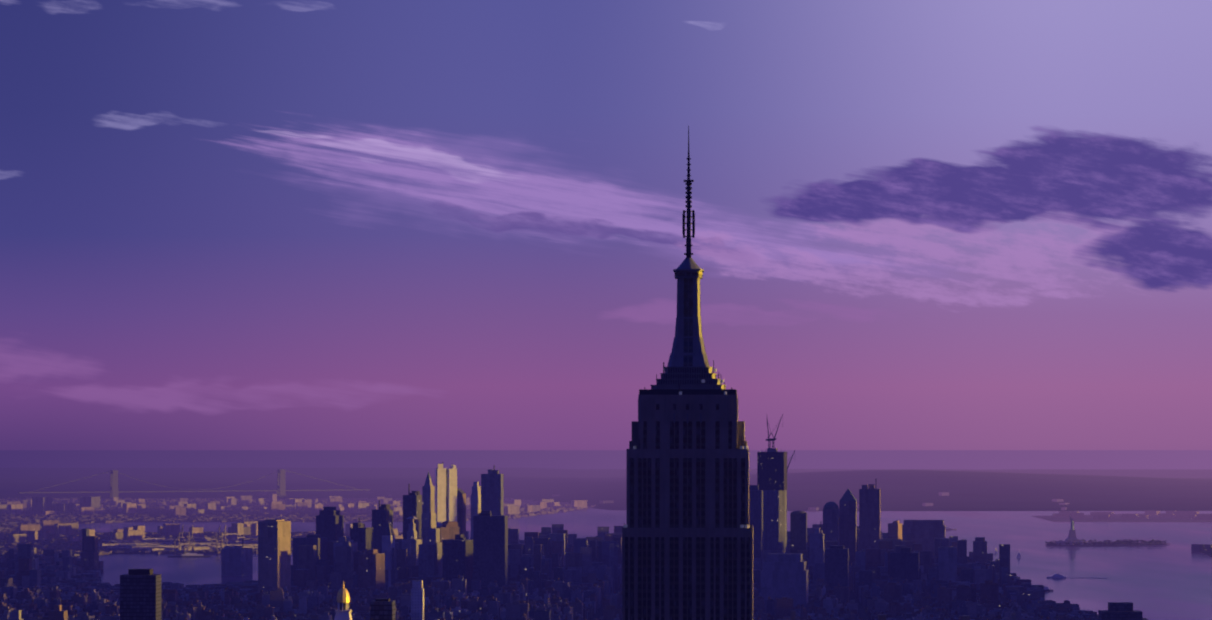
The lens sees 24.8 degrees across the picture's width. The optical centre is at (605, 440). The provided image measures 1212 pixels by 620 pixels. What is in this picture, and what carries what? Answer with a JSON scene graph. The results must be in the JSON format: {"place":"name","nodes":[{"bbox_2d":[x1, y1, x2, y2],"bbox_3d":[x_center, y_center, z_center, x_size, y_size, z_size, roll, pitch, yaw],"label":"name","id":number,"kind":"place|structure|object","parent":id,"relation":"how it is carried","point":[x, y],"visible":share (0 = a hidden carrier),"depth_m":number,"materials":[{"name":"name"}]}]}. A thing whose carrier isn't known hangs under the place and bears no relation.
{"place":"outdoors","nodes":[
{"label":"outdoors","id":0,"kind":"place"},
{"bbox_2d":[16,505,559,556],"bbox_3d":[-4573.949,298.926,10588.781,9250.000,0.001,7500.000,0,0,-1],"label":"brooklyn ground","id":1,"kind":"structure","parent":0,"point":[212,521],"depth_m":10253.90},
{"bbox_2d":[174,525,184,550],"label":"port crane","id":2,"kind":"object","parent":1,"relation":"on","point":[177,536],"visible":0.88,"depth_m":7445.48,"materials":[{"name":"silver metal"}]},
{"bbox_2d":[185,525,193,550],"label":"port crane","id":3,"kind":"object","parent":1,"relation":"on","point":[190,538],"visible":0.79,"depth_m":7442.68,"materials":[{"name":"silver metal"}]},
{"bbox_2d":[211,525,221,549],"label":"port crane","id":4,"kind":"object","parent":1,"relation":"on","point":[214,536],"visible":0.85,"depth_m":7448.04,"materials":[{"name":"silver metal"}]},
{"bbox_2d":[217,525,226,549],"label":"port crane","id":5,"kind":"object","parent":1,"relation":"on","point":[222,538],"visible":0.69,"depth_m":7448.46,"materials":[{"name":"silver metal"}]},
{"bbox_2d":[0,491,1211,555],"bbox_3d":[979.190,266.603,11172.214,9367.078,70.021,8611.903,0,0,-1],"label":"brooklyn buildings","id":6,"kind":"structure","parent":1,"relation":"on","point":[50,530],"depth_m":10805.43,"materials":[{"name":"beige concrete"}]},
{"bbox_2d":[0,450,1211,619],"bbox_3d":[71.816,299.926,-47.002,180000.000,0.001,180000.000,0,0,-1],"label":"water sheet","id":7,"kind":"object","parent":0,"point":[1171,579],"depth_m":10161.94,"materials":[{"name":"liquid"}]},
{"bbox_2d":[17,469,370,499],"bbox_3d":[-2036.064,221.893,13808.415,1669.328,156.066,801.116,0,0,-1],"label":"suspension bridge","id":8,"kind":"structure","parent":7,"relation":"on","point":[281,490],"depth_m":13802.87,"materials":[{"name":"silver metal"}]},
{"bbox_2d":[168,553,292,556],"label":"red ship","id":9,"kind":"object","parent":7,"relation":"on","point":[192,555],"visible":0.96,"depth_m":7146.11,"materials":[{"name":"white"}]},
{"bbox_2d":[1047,574,1065,577],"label":"ferry","id":10,"kind":"object","parent":7,"relation":"on","point":[1057,576],"visible":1,"depth_m":6036.51,"materials":[{"name":"white"}]},
{"bbox_2d":[0,468,1211,510],"bbox_3d":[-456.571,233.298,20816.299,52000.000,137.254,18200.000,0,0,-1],"label":"shore hills","id":11,"kind":"structure","parent":0,"point":[1075,489],"depth_m":14967.11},
{"bbox_2d":[0,0,1211,449],"label":"sky","id":12,"kind":"structure","parent":0,"point":[225,224],"materials":[{"name":"purple"}]},
{"bbox_2d":[590,586,1036,619],"bbox_3d":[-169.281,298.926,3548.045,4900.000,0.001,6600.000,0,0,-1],"label":"ground","id":13,"kind":"structure","parent":0,"point":[863,614],"depth_m":4869.21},
{"bbox_2d":[0,524,1146,619],"bbox_3d":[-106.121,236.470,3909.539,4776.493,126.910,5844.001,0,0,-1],"label":"city buildings","id":14,"kind":"structure","parent":13,"relation":"on","point":[559,572],"depth_m":5041.08,"materials":[{"name":"grey concrete"}]},
{"bbox_2d":[3,462,1147,619],"bbox_3d":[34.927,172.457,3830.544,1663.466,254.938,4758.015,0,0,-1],"label":"skyscrapers","id":15,"kind":"structure","parent":13,"relation":"on","point":[482,555],"depth_m":5344.81,"materials":[{"name":"silver metal"}]},
{"bbox_2d":[622,125,752,619],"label":"skyscraper","id":16,"kind":"structure","parent":13,"relation":"on","point":[687,541],"depth_m":1263.08,"materials":[{"name":"stone"}]},
{"bbox_2d":[757,448,786,552],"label":"skyscraper","id":17,"kind":"structure","parent":13,"relation":"on","point":[772,473],"depth_m":5562.89,"materials":[{"name":"blue glass"}]},
{"bbox_2d":[767,419,775,447],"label":"tower crane","id":18,"kind":"object","parent":17,"relation":"on","point":[770,439],"visible":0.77,"depth_m":5604.38,"materials":[{"name":"grey metal"}]},
{"bbox_2d":[765,414,782,447],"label":"tower crane","id":19,"kind":"object","parent":17,"relation":"on","point":[775,434],"visible":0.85,"depth_m":5605.11,"materials":[{"name":"grey metal"}]},
{"bbox_2d":[1046,542,1167,545],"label":"island","id":20,"kind":"structure","parent":0,"point":[1119,544],"depth_m":7948.14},
{"bbox_2d":[1056,516,1087,544],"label":"statue of liberty","id":21,"kind":"object","parent":20,"relation":"on","point":[1071,538],"visible":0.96,"depth_m":7938.17,"materials":[{"name":"metal"}]},
{"bbox_2d":[1045,539,1166,546],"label":"trees","id":22,"kind":"object","parent":20,"relation":"on","point":[1130,541],"visible":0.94,"depth_m":7942.26,"materials":[{"name":"green plant"}]},
{"bbox_2d":[1033,514,1211,521],"bbox_3d":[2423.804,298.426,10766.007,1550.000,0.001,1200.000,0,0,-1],"label":"shoreline","id":23,"kind":"structure","parent":0,"point":[1119,518],"depth_m":10497.63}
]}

